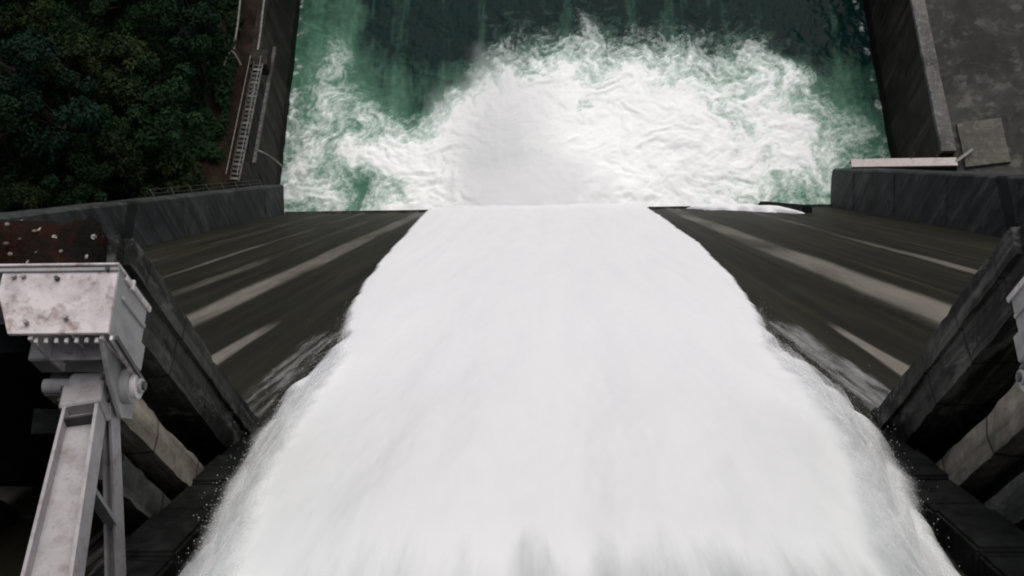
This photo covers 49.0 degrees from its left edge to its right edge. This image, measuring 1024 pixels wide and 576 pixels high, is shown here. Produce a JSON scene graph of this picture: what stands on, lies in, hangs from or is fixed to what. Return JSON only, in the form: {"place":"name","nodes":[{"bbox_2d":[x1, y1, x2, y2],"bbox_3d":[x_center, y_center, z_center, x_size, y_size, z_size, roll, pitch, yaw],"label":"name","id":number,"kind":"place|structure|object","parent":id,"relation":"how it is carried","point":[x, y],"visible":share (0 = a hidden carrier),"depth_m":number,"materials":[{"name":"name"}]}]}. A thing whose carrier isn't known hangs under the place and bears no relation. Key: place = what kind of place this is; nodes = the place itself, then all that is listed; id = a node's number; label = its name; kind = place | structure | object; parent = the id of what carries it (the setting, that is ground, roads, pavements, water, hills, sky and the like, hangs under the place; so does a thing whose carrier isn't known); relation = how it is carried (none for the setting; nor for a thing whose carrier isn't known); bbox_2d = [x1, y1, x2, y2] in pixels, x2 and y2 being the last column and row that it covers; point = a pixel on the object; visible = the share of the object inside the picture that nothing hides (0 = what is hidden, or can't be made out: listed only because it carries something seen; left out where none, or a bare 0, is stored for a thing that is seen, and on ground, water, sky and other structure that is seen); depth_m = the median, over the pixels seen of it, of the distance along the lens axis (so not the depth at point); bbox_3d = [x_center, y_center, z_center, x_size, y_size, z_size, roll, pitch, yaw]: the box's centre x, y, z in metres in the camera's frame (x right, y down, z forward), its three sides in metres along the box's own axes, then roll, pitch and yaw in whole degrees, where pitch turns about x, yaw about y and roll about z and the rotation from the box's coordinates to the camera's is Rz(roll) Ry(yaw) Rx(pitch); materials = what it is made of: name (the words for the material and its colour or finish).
{"place":"outdoors","nodes":[
{"label":"outdoors","id":0,"kind":"place"},
{"bbox_2d":[190,0,257,191],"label":"bank","id":1,"kind":"structure","parent":0,"point":[213,172],"depth_m":105.02,"materials":[{"name":"brown soil"}]},
{"bbox_2d":[235,14,243,25],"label":"boulder","id":2,"kind":"object","parent":1,"relation":"on","point":[242,20],"visible":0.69,"depth_m":108.96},
{"bbox_2d":[226,49,271,180],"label":"stairway","id":3,"kind":"object","parent":1,"relation":"on","point":[259,63],"visible":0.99,"depth_m":103.14,"materials":[{"name":"metal"}]},
{"bbox_2d":[0,0,956,210],"bbox_3d":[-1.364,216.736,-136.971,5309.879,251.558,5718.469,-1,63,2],"label":"ground","id":4,"kind":"structure","parent":0,"point":[109,104],"depth_m":99.13,"materials":[{"name":"green plant"}]},
{"bbox_2d":[0,94,39,171],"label":"broadleaf tree","id":5,"kind":"object","parent":4,"relation":"on","point":[12,125],"visible":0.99,"depth_m":88.38,"materials":[{"name":"green plant"}]},
{"bbox_2d":[0,181,48,212],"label":"broadleaf tree","id":6,"kind":"object","parent":4,"relation":"on","point":[29,197],"visible":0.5,"depth_m":88.36,"materials":[{"name":"green plant"}]},
{"bbox_2d":[0,0,58,46],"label":"broadleaf tree","id":7,"kind":"object","parent":4,"relation":"on","point":[43,13],"visible":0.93,"depth_m":93.64,"materials":[{"name":"green plant"}]},
{"bbox_2d":[0,27,61,124],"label":"broadleaf tree","id":8,"kind":"object","parent":4,"relation":"on","point":[24,49],"visible":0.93,"depth_m":87.78,"materials":[{"name":"green plant"}]},
{"bbox_2d":[1,67,101,164],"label":"broadleaf tree","id":9,"kind":"object","parent":4,"relation":"on","point":[69,122],"visible":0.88,"depth_m":88.97,"materials":[{"name":"green plant"}]},
{"bbox_2d":[24,0,97,56],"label":"broadleaf tree","id":10,"kind":"object","parent":4,"relation":"on","point":[64,18],"visible":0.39,"depth_m":94.67,"materials":[{"name":"green plant"}]},
{"bbox_2d":[28,28,97,106],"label":"broadleaf tree","id":11,"kind":"object","parent":4,"relation":"on","point":[77,50],"visible":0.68,"depth_m":91.95,"materials":[{"name":"green plant"}]},
{"bbox_2d":[30,133,95,190],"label":"broadleaf tree","id":12,"kind":"object","parent":4,"relation":"on","point":[54,180],"visible":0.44,"depth_m":90.76,"materials":[{"name":"green plant"}]},
{"bbox_2d":[54,0,108,8],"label":"broadleaf tree","id":13,"kind":"object","parent":4,"relation":"on","point":[57,1],"visible":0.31,"depth_m":98.61,"materials":[{"name":"green plant"}]},
{"bbox_2d":[58,164,113,205],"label":"broadleaf tree","id":14,"kind":"object","parent":4,"relation":"on","point":[75,194],"visible":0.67,"depth_m":89.78,"materials":[{"name":"green plant"}]},
{"bbox_2d":[59,129,148,203],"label":"broadleaf tree","id":15,"kind":"object","parent":4,"relation":"on","point":[119,157],"visible":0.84,"depth_m":91.63,"materials":[{"name":"green plant"}]},
{"bbox_2d":[74,31,159,110],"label":"broadleaf tree","id":16,"kind":"object","parent":4,"relation":"on","point":[126,53],"visible":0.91,"depth_m":96.18,"materials":[{"name":"green plant"}]},
{"bbox_2d":[88,83,149,155],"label":"broadleaf tree","id":17,"kind":"object","parent":4,"relation":"on","point":[124,125],"visible":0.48,"depth_m":94.54,"materials":[{"name":"green plant"}]},
{"bbox_2d":[0,0,241,210],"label":"undergrowth","id":18,"kind":"object","parent":4,"relation":"on","point":[207,137],"visible":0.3,"depth_m":101.95,"materials":[{"name":"green plant"}]},
{"bbox_2d":[89,0,152,36],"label":"broadleaf tree","id":19,"kind":"object","parent":4,"relation":"on","point":[131,16],"visible":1,"depth_m":99.65,"materials":[{"name":"green plant"}]},
{"bbox_2d":[109,53,195,126],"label":"broadleaf tree","id":20,"kind":"object","parent":4,"relation":"on","point":[153,82],"visible":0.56,"depth_m":96.81,"materials":[{"name":"green plant"}]},
{"bbox_2d":[111,147,210,198],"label":"broadleaf tree","id":21,"kind":"object","parent":4,"relation":"on","point":[177,179],"visible":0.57,"depth_m":94.28,"materials":[{"name":"green plant"}]},
{"bbox_2d":[128,76,204,179],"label":"broadleaf tree","id":22,"kind":"object","parent":4,"relation":"on","point":[163,125],"visible":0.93,"depth_m":93.37,"materials":[{"name":"green plant"}]},
{"bbox_2d":[152,0,222,45],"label":"broadleaf tree","id":23,"kind":"object","parent":4,"relation":"on","point":[169,34],"visible":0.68,"depth_m":100.43,"materials":[{"name":"green plant"}]},
{"bbox_2d":[155,0,236,88],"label":"broadleaf tree","id":24,"kind":"object","parent":4,"relation":"on","point":[173,59],"visible":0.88,"depth_m":99.60,"materials":[{"name":"green plant"}]},
{"bbox_2d":[223,0,241,65],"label":"hooped pipe","id":25,"kind":"object","parent":4,"relation":"on","point":[235,37],"visible":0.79,"depth_m":106.32,"materials":[{"name":"grey metal"}]},
{"bbox_2d":[234,0,299,187],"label":"channel wall","id":26,"kind":"structure","parent":4,"relation":"on","point":[276,23],"depth_m":111.45,"materials":[{"name":"concrete"}]},
{"bbox_2d":[252,47,276,163],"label":"cable duct","id":27,"kind":"object","parent":26,"relation":"attached to","point":[259,133],"visible":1,"depth_m":104.13,"materials":[{"name":"metal"}]},
{"bbox_2d":[257,150,282,166],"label":"drain pipe","id":28,"kind":"object","parent":26,"relation":"attached to","point":[272,158],"visible":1,"depth_m":102.87,"materials":[{"name":"grey metal"}]},
{"bbox_2d":[0,204,1002,575],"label":"spillway dam","id":29,"kind":"structure","parent":4,"relation":"on","point":[858,304],"depth_m":43.61,"materials":[{"name":"concrete"}]},
{"bbox_2d":[21,373,125,575],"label":"radial gate","id":30,"kind":"structure","parent":29,"relation":"attached to","point":[71,499],"depth_m":11.37,"materials":[{"name":"grey metal"}]},
{"bbox_2d":[0,214,264,575],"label":"pier","id":31,"kind":"structure","parent":29,"relation":"on","point":[193,413],"depth_m":14.66,"materials":[{"name":"concrete"}]},
{"bbox_2d":[0,262,151,419],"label":"trunnion bracket","id":32,"kind":"object","parent":31,"relation":"attached to","point":[77,317],"visible":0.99,"depth_m":11.74,"materials":[{"name":"metal"}]},
{"bbox_2d":[0,185,284,246],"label":"training wall","id":33,"kind":"structure","parent":29,"relation":"attached to","point":[145,221],"depth_m":72.22,"materials":[{"name":"concrete"}]},
{"bbox_2d":[149,180,261,196],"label":"wall railing","id":34,"kind":"object","parent":33,"relation":"on","point":[202,188],"depth_m":82.68,"materials":[{"name":"metal"}]},
{"bbox_2d":[196,203,960,575],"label":"water","id":35,"kind":"structure","parent":29,"relation":"on","point":[596,389],"depth_m":15.50,"materials":[{"name":"white liquid"}]},
{"bbox_2d":[191,345,944,575],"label":"spray","id":36,"kind":"object","parent":35,"relation":"on","point":[912,548],"visible":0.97,"depth_m":13.23,"materials":[{"name":"white liquid"}]},
{"bbox_2d":[686,201,811,213],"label":"lip sill","id":37,"kind":"structure","parent":29,"relation":"on","point":[769,206],"depth_m":96.22,"materials":[{"name":"white concrete"}]},
{"bbox_2d":[830,168,1023,236],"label":"training wall","id":38,"kind":"structure","parent":29,"relation":"attached to","point":[989,203],"depth_m":74.81,"materials":[{"name":"concrete"}]},
{"bbox_2d":[867,226,1023,575],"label":"pier","id":39,"kind":"structure","parent":29,"relation":"on","point":[952,401],"depth_m":14.78,"materials":[{"name":"concrete"}]},
{"bbox_2d":[1006,277,1023,390],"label":"trunnion bracket","id":40,"kind":"object","parent":39,"relation":"attached to","point":[1016,295],"visible":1,"depth_m":12.10,"materials":[{"name":"paint"}]},
{"bbox_2d":[862,0,955,157],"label":"channel wall","id":41,"kind":"structure","parent":4,"relation":"on","point":[911,94],"depth_m":107.64,"materials":[{"name":"concrete"}]},
{"bbox_2d":[190,295,959,571],"bbox_3d":[0.842,1.732,19.756,10.928,16.315,10.938,-1,63,2],"label":"spray","id":42,"kind":"object","parent":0,"point":[763,332],"visible":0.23,"depth_m":19.09,"materials":[{"name":"white liquid"}]},
{"bbox_2d":[280,0,890,212],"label":"water","id":43,"kind":"structure","parent":0,"point":[411,104],"depth_m":116.78,"materials":[{"name":"white liquid"}]},
{"bbox_2d":[925,0,1023,173],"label":"apron","id":44,"kind":"object","parent":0,"point":[979,46],"visible":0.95,"depth_m":102.83,"materials":[{"name":"concrete"}]},
{"bbox_2d":[955,118,1010,168],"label":"concrete pad","id":45,"kind":"object","parent":44,"relation":"on","point":[985,141],"visible":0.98,"depth_m":98.99,"materials":[{"name":"grey concrete"}]},
{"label":"toe block","id":46,"kind":"object","parent":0,"visible":0},
{"bbox_2d":[849,148,973,169],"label":"walkway beam","id":47,"kind":"structure","parent":46,"relation":"on","point":[935,163],"depth_m":98.55,"materials":[{"name":"metal"}]}
]}

